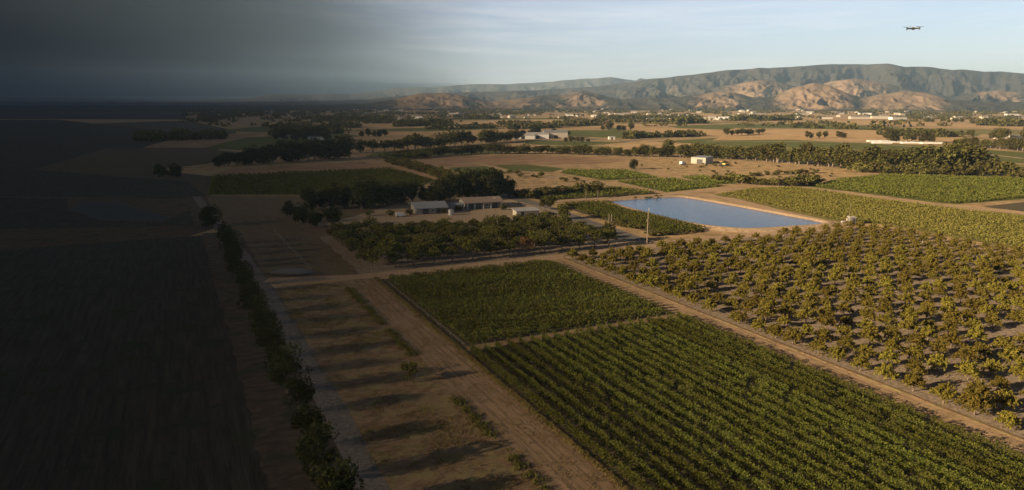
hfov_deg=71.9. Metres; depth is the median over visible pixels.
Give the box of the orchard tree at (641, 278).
[634,273,649,285]
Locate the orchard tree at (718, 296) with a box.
[711,292,727,303]
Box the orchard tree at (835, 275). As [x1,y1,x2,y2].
[825,268,843,284]
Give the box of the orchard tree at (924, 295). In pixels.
[916,289,933,301]
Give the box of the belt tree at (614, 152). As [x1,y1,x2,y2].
[611,148,618,155]
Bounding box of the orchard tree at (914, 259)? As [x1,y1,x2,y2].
[910,256,922,263]
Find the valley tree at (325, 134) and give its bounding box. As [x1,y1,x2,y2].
[320,128,331,138]
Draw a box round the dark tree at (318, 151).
[303,137,325,159]
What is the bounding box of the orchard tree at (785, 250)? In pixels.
[777,246,792,257]
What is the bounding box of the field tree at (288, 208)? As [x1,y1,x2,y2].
[281,200,295,216]
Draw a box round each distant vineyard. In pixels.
[209,167,431,193]
[528,185,655,198]
[562,168,657,178]
[618,177,721,190]
[681,174,737,183]
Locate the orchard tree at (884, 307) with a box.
[875,299,894,313]
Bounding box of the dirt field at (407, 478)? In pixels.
[275,278,625,489]
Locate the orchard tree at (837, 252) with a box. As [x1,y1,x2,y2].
[832,249,845,256]
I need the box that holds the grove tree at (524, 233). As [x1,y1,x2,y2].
[521,230,533,237]
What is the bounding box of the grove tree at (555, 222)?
[550,218,562,226]
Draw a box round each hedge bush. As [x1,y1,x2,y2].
[722,173,730,181]
[727,171,739,182]
[733,174,755,183]
[744,176,756,183]
[751,177,765,184]
[758,178,771,184]
[768,178,779,184]
[773,178,788,185]
[780,177,800,185]
[783,175,799,185]
[795,173,817,184]
[797,178,808,185]
[803,172,819,184]
[804,175,818,184]
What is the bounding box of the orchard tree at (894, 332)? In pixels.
[881,324,903,339]
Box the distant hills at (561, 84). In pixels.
[0,77,645,101]
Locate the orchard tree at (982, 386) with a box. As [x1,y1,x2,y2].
[963,378,992,397]
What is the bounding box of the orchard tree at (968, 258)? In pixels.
[957,253,973,263]
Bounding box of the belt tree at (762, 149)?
[757,143,771,161]
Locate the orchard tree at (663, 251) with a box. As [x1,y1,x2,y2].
[656,246,668,257]
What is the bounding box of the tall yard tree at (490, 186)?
[479,168,499,196]
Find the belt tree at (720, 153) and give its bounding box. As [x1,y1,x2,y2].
[718,149,729,158]
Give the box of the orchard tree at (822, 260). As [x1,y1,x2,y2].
[815,256,828,265]
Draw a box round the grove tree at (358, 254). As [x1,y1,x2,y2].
[354,249,369,265]
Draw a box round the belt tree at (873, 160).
[868,154,883,170]
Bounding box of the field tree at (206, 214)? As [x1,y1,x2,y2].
[197,204,222,225]
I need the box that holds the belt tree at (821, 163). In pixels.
[813,154,827,165]
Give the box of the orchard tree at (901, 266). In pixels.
[894,261,910,271]
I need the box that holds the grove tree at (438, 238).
[431,234,444,250]
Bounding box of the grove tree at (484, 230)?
[478,225,495,239]
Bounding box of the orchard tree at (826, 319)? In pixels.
[815,311,837,327]
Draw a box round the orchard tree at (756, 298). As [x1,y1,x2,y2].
[748,294,760,305]
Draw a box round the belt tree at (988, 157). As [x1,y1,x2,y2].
[958,143,999,174]
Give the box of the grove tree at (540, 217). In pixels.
[537,215,545,222]
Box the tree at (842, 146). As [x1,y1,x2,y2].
[829,142,850,167]
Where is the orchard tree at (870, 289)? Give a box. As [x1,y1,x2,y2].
[863,284,877,293]
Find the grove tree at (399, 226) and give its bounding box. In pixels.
[393,223,407,240]
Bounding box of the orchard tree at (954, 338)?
[937,330,964,346]
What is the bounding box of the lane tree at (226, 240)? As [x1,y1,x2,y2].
[218,229,236,250]
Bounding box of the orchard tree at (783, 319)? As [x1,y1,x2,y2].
[776,313,792,326]
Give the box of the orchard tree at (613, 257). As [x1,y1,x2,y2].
[607,252,619,264]
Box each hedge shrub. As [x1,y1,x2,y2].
[378,151,389,158]
[391,157,399,164]
[398,152,410,157]
[408,151,420,157]
[415,165,425,172]
[421,164,435,170]
[422,151,433,157]
[429,166,443,176]
[432,169,450,178]
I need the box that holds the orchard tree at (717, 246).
[712,242,721,249]
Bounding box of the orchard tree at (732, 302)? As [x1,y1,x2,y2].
[722,297,739,308]
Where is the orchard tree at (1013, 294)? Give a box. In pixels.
[1007,290,1023,298]
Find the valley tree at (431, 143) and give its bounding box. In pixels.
[426,134,438,147]
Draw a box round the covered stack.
[270,268,313,275]
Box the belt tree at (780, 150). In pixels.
[765,144,786,162]
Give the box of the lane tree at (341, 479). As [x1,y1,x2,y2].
[308,456,365,489]
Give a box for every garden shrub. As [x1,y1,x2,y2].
[364,210,374,215]
[385,210,394,215]
[405,208,413,214]
[500,204,506,209]
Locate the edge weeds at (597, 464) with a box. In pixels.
[374,277,633,489]
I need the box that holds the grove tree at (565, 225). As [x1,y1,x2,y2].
[558,221,572,229]
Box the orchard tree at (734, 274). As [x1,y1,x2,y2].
[727,272,738,277]
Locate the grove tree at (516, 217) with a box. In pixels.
[512,214,523,221]
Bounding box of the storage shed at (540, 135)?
[526,132,548,138]
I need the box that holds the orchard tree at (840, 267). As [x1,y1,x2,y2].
[828,263,846,274]
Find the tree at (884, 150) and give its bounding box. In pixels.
[873,148,887,163]
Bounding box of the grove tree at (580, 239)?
[572,234,587,248]
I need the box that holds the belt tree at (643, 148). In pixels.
[638,144,649,156]
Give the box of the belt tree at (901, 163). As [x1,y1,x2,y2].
[897,156,907,166]
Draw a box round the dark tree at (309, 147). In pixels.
[303,142,316,160]
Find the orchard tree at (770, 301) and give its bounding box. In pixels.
[759,295,778,308]
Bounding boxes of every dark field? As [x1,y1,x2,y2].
[0,111,185,119]
[0,120,205,198]
[0,198,194,228]
[0,235,269,489]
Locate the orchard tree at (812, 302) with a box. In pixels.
[802,298,819,309]
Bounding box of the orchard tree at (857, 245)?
[850,242,863,249]
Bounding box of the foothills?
[0,83,1023,111]
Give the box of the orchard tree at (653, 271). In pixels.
[647,266,662,276]
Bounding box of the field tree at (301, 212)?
[292,202,308,222]
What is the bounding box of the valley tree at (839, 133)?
[836,131,843,137]
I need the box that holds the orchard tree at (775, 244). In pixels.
[769,242,778,247]
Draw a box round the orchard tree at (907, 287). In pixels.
[897,282,914,294]
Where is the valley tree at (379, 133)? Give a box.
[376,129,382,136]
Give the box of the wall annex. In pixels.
[447,203,464,210]
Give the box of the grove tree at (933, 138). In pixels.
[927,133,937,141]
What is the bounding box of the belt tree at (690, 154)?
[683,141,698,157]
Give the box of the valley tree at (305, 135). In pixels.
[300,129,309,139]
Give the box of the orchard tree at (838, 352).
[827,344,846,361]
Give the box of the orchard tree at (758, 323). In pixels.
[750,318,766,330]
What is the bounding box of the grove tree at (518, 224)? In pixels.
[514,221,523,228]
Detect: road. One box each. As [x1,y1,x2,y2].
[263,247,625,282]
[555,185,788,201]
[599,138,665,144]
[623,225,855,249]
[672,192,1023,256]
[779,184,1023,213]
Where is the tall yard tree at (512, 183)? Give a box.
[503,175,516,195]
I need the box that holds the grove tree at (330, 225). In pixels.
[327,221,346,234]
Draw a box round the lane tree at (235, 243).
[225,240,243,255]
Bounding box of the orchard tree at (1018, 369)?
[1007,361,1023,382]
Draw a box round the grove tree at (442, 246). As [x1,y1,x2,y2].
[438,242,449,257]
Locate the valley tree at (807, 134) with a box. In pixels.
[804,131,811,138]
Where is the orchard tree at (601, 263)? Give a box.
[596,258,608,270]
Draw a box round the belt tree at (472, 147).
[468,145,476,153]
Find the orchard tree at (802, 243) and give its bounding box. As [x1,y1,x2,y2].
[793,239,807,247]
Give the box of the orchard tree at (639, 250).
[632,244,644,255]
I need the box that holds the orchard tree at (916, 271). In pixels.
[908,266,923,277]
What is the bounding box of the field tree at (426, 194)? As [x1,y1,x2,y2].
[418,189,436,200]
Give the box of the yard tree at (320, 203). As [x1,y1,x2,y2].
[316,191,325,208]
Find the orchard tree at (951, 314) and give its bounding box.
[940,308,963,324]
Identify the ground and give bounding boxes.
[0,110,1023,488]
[320,223,622,273]
[325,196,654,243]
[380,263,1023,489]
[569,228,1023,437]
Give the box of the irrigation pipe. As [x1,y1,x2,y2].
[385,279,462,343]
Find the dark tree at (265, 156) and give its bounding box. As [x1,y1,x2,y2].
[256,145,278,163]
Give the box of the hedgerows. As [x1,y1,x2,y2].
[133,113,1023,140]
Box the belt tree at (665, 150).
[661,145,672,156]
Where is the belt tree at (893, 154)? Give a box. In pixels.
[880,148,901,166]
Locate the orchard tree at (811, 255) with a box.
[800,250,816,261]
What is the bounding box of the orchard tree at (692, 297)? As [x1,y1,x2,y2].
[686,291,700,305]
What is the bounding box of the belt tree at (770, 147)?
[766,143,780,161]
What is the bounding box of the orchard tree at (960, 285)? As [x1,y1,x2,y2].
[952,282,966,291]
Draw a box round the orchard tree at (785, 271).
[776,263,794,276]
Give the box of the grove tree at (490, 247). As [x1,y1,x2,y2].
[483,242,499,256]
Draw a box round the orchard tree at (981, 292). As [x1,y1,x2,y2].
[974,287,991,298]
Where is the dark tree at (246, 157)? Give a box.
[237,150,253,164]
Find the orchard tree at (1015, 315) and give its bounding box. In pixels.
[1004,308,1023,324]
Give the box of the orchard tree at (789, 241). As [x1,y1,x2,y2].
[782,237,795,245]
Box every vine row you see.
[386,267,573,279]
[388,269,577,282]
[392,272,581,283]
[393,272,585,285]
[396,275,588,286]
[400,276,594,288]
[402,277,600,290]
[403,280,604,292]
[406,281,609,295]
[409,266,566,276]
[409,283,612,296]
[412,285,617,299]
[413,287,623,301]
[416,289,626,304]
[419,291,631,306]
[421,293,638,309]
[425,296,642,311]
[428,298,650,313]
[432,299,656,317]
[433,264,566,273]
[435,302,661,318]
[438,306,666,321]
[438,307,661,324]
[446,311,636,327]
[447,316,609,330]
[456,318,582,333]
[457,324,553,336]
[458,263,563,270]
[460,327,524,339]
[464,335,488,342]
[469,343,655,489]
[480,261,558,267]
[483,342,678,489]
[494,341,699,489]
[503,260,557,265]
[506,336,721,489]
[517,336,751,489]
[530,334,774,489]
[541,333,801,489]
[551,329,823,489]
[564,329,849,489]
[574,328,871,489]
[584,324,893,489]
[596,321,915,489]
[606,321,942,489]
[616,321,959,489]
[626,318,994,489]
[637,317,1020,489]
[645,316,1023,489]
[656,314,1023,483]
[666,312,1023,473]
[675,309,1023,463]
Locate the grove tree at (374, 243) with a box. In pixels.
[368,236,388,258]
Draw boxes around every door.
[422,209,428,213]
[475,203,480,208]
[492,203,497,207]
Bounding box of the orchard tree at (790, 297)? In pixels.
[782,291,801,305]
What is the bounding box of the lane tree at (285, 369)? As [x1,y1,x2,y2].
[266,339,311,393]
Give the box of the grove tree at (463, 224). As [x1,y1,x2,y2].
[453,221,470,230]
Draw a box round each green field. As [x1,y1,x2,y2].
[38,148,237,174]
[204,133,358,150]
[218,125,331,131]
[346,127,506,130]
[364,145,500,156]
[449,118,565,119]
[449,166,506,173]
[494,164,562,171]
[526,141,621,144]
[528,187,661,199]
[543,145,618,150]
[560,170,657,180]
[567,130,670,137]
[600,122,747,123]
[656,138,1023,163]
[668,125,732,129]
[675,144,1023,168]
[683,177,732,183]
[700,124,979,135]
[898,128,1023,134]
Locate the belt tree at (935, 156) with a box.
[923,147,949,163]
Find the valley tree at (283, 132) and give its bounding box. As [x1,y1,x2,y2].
[279,127,288,139]
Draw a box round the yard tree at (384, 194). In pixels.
[374,181,394,206]
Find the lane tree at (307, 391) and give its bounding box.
[283,376,314,411]
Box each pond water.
[69,202,168,220]
[613,197,821,227]
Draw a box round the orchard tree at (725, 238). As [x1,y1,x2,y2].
[720,235,731,243]
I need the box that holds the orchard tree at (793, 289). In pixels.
[788,286,799,295]
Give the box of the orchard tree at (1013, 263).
[1006,259,1021,269]
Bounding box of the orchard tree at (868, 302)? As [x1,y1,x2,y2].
[857,295,876,308]
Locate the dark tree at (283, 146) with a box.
[274,139,296,161]
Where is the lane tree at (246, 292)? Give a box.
[236,283,264,313]
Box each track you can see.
[343,278,615,489]
[344,153,437,178]
[472,162,616,185]
[553,259,1023,458]
[611,175,695,180]
[614,168,745,184]
[615,182,666,192]
[627,158,815,167]
[732,196,844,219]
[775,141,1018,157]
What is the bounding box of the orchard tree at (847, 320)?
[838,316,854,325]
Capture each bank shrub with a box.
[643,231,655,235]
[660,230,668,234]
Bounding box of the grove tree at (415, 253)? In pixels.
[404,248,424,265]
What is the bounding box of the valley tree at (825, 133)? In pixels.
[822,130,828,137]
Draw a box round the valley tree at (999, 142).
[996,138,1005,148]
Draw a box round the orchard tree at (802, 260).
[797,255,817,266]
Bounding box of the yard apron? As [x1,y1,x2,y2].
[525,138,597,140]
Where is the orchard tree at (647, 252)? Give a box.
[643,247,654,256]
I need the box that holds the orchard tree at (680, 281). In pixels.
[674,276,685,286]
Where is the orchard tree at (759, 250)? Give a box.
[752,245,765,254]
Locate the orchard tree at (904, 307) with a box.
[898,304,913,311]
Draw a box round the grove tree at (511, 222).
[505,219,516,224]
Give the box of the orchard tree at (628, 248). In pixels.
[624,245,633,252]
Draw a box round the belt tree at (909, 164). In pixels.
[904,150,933,173]
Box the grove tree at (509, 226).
[503,222,515,229]
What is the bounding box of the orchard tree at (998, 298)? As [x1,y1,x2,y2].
[993,293,1009,303]
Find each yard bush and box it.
[515,188,528,197]
[518,191,527,197]
[524,188,535,198]
[533,186,551,194]
[535,188,549,196]
[550,187,561,194]
[556,185,568,193]
[568,186,577,191]
[573,181,588,192]
[581,185,595,190]
[589,180,604,190]
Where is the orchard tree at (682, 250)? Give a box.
[679,247,685,255]
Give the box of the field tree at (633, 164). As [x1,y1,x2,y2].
[629,159,637,168]
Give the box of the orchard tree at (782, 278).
[773,273,789,282]
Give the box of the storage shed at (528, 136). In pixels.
[514,134,534,138]
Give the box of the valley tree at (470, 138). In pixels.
[465,131,472,143]
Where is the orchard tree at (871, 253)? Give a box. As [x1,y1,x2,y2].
[865,250,879,258]
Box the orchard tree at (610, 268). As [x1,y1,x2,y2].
[603,264,616,273]
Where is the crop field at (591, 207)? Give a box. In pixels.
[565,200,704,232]
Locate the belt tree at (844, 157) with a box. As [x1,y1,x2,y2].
[839,150,854,166]
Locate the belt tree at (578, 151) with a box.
[571,143,581,154]
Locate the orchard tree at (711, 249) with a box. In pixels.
[704,246,718,253]
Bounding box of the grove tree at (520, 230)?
[513,226,523,237]
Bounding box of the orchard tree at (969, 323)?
[964,317,984,329]
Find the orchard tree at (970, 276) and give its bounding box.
[962,270,978,281]
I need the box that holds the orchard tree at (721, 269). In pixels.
[713,263,727,273]
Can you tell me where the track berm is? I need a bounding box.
[562,258,1023,441]
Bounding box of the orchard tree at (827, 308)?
[817,302,835,316]
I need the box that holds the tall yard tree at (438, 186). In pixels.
[430,177,448,200]
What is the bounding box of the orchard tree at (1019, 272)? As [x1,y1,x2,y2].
[1011,268,1023,279]
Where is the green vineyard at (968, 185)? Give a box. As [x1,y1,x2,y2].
[815,173,1023,202]
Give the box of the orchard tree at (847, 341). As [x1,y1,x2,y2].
[835,335,856,349]
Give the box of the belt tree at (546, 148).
[543,145,550,152]
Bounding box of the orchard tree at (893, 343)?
[884,336,904,350]
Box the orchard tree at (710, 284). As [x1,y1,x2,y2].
[703,279,718,290]
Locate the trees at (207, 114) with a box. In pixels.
[182,107,1023,126]
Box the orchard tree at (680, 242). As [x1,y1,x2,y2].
[676,237,686,246]
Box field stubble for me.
[276,278,627,489]
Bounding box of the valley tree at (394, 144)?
[390,139,400,150]
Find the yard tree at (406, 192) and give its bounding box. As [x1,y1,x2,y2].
[390,181,413,203]
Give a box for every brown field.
[144,132,263,147]
[216,161,384,174]
[405,155,627,166]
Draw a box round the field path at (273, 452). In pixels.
[204,235,291,489]
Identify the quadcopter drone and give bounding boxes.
[906,26,921,30]
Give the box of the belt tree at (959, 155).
[948,146,974,166]
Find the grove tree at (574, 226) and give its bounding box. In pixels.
[568,223,582,238]
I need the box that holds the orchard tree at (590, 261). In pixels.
[585,257,596,266]
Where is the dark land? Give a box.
[0,121,236,249]
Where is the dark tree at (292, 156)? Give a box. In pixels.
[280,141,305,161]
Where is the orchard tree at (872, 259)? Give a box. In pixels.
[863,255,878,262]
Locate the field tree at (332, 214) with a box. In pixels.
[322,205,342,223]
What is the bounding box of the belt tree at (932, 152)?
[907,144,944,167]
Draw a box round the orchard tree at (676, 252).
[667,245,682,259]
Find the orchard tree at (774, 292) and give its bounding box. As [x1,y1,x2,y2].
[766,287,782,298]
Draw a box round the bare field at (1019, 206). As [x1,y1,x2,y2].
[982,202,1023,211]
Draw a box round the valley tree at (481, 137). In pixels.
[477,132,487,143]
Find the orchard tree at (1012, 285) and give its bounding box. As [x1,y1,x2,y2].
[1004,280,1019,290]
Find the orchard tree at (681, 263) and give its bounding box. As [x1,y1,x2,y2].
[675,258,688,270]
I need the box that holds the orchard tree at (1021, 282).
[1016,277,1023,286]
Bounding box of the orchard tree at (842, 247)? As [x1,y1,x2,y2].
[835,244,847,252]
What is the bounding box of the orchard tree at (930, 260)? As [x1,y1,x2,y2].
[921,257,939,265]
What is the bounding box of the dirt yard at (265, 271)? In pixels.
[258,267,359,283]
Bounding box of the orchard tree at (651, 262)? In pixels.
[645,257,659,266]
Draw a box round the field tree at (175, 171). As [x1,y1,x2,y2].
[168,163,181,177]
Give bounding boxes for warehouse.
[708,116,729,119]
[848,116,869,118]
[870,116,888,118]
[888,117,906,119]
[1009,135,1023,138]
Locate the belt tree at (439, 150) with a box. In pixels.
[432,145,444,155]
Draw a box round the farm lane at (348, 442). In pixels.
[193,196,390,489]
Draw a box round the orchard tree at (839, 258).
[830,254,844,262]
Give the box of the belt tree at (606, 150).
[604,148,611,155]
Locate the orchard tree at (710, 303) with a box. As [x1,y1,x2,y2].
[701,297,717,311]
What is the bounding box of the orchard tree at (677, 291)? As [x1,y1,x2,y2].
[671,287,687,300]
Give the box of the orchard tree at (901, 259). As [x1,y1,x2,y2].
[893,255,910,264]
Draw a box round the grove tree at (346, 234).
[338,230,358,243]
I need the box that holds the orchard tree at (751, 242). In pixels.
[742,239,755,247]
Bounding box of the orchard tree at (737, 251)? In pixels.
[731,247,745,256]
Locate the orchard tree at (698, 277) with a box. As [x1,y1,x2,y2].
[690,271,705,286]
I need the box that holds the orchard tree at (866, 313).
[857,306,875,319]
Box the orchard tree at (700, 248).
[696,242,705,253]
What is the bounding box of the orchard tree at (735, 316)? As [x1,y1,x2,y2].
[727,309,749,323]
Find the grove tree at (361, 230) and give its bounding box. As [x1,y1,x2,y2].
[354,228,367,236]
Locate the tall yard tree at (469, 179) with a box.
[460,168,480,196]
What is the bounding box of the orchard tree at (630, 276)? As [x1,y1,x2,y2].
[624,272,636,281]
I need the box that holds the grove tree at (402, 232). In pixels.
[394,228,408,242]
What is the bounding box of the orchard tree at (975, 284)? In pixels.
[966,278,986,290]
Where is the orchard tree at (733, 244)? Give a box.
[727,240,739,250]
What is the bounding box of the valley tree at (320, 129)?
[317,126,326,135]
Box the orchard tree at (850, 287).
[841,283,859,295]
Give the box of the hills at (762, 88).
[681,79,1023,101]
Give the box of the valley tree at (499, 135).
[493,129,503,142]
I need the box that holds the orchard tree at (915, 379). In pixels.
[899,369,927,391]
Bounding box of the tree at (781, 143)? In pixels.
[769,141,786,161]
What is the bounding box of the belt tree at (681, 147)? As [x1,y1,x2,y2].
[676,144,690,157]
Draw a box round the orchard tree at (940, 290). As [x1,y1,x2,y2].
[930,285,947,296]
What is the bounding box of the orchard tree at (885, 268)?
[879,263,892,273]
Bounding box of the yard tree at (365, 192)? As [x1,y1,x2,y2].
[348,176,378,208]
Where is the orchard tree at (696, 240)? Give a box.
[693,236,701,245]
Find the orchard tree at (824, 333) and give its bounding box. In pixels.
[812,326,834,340]
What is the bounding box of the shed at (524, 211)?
[511,207,540,216]
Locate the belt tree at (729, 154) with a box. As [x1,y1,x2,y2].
[720,145,739,158]
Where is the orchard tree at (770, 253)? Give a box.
[764,250,775,258]
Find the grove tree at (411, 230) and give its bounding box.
[406,225,423,234]
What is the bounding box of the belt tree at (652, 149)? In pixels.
[647,146,656,156]
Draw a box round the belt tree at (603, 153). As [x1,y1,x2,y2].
[598,146,609,154]
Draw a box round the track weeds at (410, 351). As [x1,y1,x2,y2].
[345,286,550,489]
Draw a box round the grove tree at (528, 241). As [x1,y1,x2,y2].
[519,235,535,253]
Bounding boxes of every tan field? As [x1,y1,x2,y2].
[360,120,456,126]
[362,126,431,128]
[365,129,582,135]
[455,120,665,126]
[505,142,691,150]
[579,114,728,116]
[627,128,734,135]
[714,129,883,139]
[786,121,1023,127]
[808,137,991,141]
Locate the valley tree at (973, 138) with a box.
[969,136,977,145]
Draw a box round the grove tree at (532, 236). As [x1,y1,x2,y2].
[525,230,540,247]
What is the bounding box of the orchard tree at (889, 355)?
[878,346,900,363]
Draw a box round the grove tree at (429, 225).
[426,221,434,233]
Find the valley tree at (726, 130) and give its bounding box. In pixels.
[723,127,730,135]
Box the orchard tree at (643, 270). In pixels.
[639,266,648,275]
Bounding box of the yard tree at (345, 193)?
[335,185,353,207]
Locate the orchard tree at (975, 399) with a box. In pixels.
[953,388,997,414]
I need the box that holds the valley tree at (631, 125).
[627,122,634,128]
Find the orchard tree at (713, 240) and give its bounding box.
[709,238,716,243]
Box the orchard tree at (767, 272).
[756,267,774,278]
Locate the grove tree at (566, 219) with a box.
[558,215,572,223]
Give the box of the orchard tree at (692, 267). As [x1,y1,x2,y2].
[687,263,700,273]
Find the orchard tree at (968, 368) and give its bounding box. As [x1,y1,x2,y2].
[954,359,982,379]
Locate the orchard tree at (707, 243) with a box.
[700,240,711,248]
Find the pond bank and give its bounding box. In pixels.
[600,195,841,232]
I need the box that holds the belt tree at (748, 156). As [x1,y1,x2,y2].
[742,149,754,159]
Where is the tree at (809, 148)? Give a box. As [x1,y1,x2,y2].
[798,142,818,164]
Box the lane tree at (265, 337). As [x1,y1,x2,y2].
[253,319,286,354]
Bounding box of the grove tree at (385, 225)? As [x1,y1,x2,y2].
[381,222,395,228]
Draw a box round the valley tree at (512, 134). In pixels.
[508,130,515,140]
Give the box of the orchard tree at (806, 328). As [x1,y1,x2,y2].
[800,324,814,334]
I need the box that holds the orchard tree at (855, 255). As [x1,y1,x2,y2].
[847,252,862,259]
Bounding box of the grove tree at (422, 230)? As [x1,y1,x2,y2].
[415,226,429,234]
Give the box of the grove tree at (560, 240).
[552,234,571,250]
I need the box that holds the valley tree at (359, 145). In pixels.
[352,139,367,152]
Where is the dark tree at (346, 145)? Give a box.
[329,135,355,158]
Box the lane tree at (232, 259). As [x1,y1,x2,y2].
[225,253,241,273]
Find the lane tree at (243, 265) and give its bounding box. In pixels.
[231,259,252,280]
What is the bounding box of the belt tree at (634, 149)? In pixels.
[631,146,639,156]
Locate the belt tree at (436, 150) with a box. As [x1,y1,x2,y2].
[430,148,443,155]
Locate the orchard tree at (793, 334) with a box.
[782,326,806,343]
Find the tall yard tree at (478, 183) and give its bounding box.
[471,170,485,196]
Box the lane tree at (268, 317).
[248,307,277,334]
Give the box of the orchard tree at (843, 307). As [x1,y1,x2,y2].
[836,302,853,313]
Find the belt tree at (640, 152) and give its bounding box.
[635,147,643,156]
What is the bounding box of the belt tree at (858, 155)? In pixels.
[842,148,867,165]
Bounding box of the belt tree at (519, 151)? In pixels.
[516,143,526,153]
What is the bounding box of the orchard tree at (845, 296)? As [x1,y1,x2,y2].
[837,290,857,302]
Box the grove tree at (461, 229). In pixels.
[454,225,470,235]
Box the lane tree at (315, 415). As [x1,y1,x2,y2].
[290,402,325,434]
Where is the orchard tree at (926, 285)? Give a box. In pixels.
[919,281,932,291]
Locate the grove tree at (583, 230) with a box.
[575,225,591,236]
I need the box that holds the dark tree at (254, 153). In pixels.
[244,145,261,163]
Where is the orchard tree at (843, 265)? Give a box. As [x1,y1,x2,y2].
[836,262,846,269]
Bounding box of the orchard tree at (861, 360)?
[848,354,871,370]
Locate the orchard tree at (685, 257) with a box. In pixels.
[681,254,690,261]
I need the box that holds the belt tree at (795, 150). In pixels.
[790,147,799,163]
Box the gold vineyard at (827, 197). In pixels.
[721,186,1023,246]
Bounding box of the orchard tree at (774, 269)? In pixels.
[766,263,779,272]
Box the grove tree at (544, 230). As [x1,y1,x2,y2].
[536,228,550,234]
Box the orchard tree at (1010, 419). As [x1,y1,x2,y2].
[993,410,1021,429]
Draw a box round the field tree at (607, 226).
[598,220,616,242]
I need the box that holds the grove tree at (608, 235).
[602,230,617,245]
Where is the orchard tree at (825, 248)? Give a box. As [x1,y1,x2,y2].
[818,245,832,254]
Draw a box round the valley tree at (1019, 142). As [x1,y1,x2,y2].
[1015,139,1023,150]
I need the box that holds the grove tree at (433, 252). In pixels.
[425,247,442,263]
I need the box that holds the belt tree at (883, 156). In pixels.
[876,154,893,165]
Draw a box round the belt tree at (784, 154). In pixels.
[780,149,794,163]
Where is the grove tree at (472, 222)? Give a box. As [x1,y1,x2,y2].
[468,218,478,225]
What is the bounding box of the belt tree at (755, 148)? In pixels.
[749,144,760,160]
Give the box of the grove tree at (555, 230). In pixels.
[550,226,564,236]
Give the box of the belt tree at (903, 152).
[896,147,925,166]
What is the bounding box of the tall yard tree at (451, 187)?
[441,172,459,201]
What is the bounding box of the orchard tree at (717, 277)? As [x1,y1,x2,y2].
[713,273,723,281]
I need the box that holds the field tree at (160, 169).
[152,164,168,179]
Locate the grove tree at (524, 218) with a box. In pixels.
[518,215,535,222]
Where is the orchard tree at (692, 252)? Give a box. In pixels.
[686,246,699,257]
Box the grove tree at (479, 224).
[475,221,486,228]
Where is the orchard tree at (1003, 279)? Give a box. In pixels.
[1000,275,1011,282]
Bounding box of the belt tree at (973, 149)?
[963,144,988,173]
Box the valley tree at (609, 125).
[604,121,613,130]
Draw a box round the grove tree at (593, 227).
[586,225,596,238]
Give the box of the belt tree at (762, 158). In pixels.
[756,152,765,160]
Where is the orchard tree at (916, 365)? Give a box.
[903,357,927,374]
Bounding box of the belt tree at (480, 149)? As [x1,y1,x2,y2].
[476,145,483,153]
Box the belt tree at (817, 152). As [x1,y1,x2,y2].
[809,146,827,165]
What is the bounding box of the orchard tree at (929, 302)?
[920,300,935,306]
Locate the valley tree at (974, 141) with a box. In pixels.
[970,139,979,145]
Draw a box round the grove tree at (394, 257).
[384,251,403,267]
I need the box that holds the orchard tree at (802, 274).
[793,268,809,280]
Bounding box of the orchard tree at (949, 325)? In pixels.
[937,317,958,336]
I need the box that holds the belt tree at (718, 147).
[708,143,728,158]
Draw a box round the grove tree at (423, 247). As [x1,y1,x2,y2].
[418,240,439,259]
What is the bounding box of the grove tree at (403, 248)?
[395,242,419,260]
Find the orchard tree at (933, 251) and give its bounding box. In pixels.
[924,247,938,256]
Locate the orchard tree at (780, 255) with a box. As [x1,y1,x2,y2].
[773,252,785,261]
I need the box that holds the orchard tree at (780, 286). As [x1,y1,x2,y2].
[769,282,786,292]
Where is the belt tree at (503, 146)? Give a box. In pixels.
[497,143,506,153]
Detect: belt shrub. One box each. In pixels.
[846,160,870,171]
[864,165,877,172]
[872,162,890,173]
[883,164,899,173]
[896,165,910,173]
[900,165,915,173]
[912,163,928,173]
[916,167,934,173]
[931,163,952,174]
[944,162,961,175]
[950,160,977,175]
[973,161,990,175]
[975,159,1009,175]
[994,162,1018,176]
[1008,165,1023,176]
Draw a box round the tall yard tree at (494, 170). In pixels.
[486,166,503,176]
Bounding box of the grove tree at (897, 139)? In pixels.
[891,132,900,140]
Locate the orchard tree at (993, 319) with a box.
[984,313,1003,327]
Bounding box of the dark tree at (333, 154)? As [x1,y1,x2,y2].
[320,139,341,158]
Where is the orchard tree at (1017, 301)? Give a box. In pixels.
[1009,294,1023,308]
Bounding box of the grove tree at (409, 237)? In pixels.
[403,233,424,244]
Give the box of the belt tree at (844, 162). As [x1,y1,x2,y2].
[834,146,856,168]
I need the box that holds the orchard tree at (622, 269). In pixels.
[614,264,628,277]
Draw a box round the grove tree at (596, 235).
[587,227,604,246]
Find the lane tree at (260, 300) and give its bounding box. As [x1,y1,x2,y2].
[245,292,270,319]
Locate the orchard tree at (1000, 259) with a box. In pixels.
[993,257,1004,262]
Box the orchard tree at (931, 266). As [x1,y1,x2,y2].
[923,262,943,272]
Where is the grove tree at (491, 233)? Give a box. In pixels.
[480,227,502,243]
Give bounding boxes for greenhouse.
[867,140,889,141]
[879,141,915,142]
[920,142,942,143]
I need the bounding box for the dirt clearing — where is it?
[207,187,506,273]
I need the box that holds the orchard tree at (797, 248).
[791,244,804,252]
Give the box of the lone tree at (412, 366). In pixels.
[400,361,417,381]
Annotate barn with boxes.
[409,201,448,214]
[457,196,504,209]
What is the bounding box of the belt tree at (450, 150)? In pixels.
[447,147,454,154]
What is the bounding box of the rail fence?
[519,202,557,212]
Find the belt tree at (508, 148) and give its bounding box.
[502,144,512,153]
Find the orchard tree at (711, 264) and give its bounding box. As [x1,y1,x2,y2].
[704,260,718,270]
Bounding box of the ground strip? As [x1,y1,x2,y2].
[201,231,354,489]
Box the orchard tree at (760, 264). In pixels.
[754,259,766,268]
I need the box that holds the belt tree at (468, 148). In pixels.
[464,143,472,152]

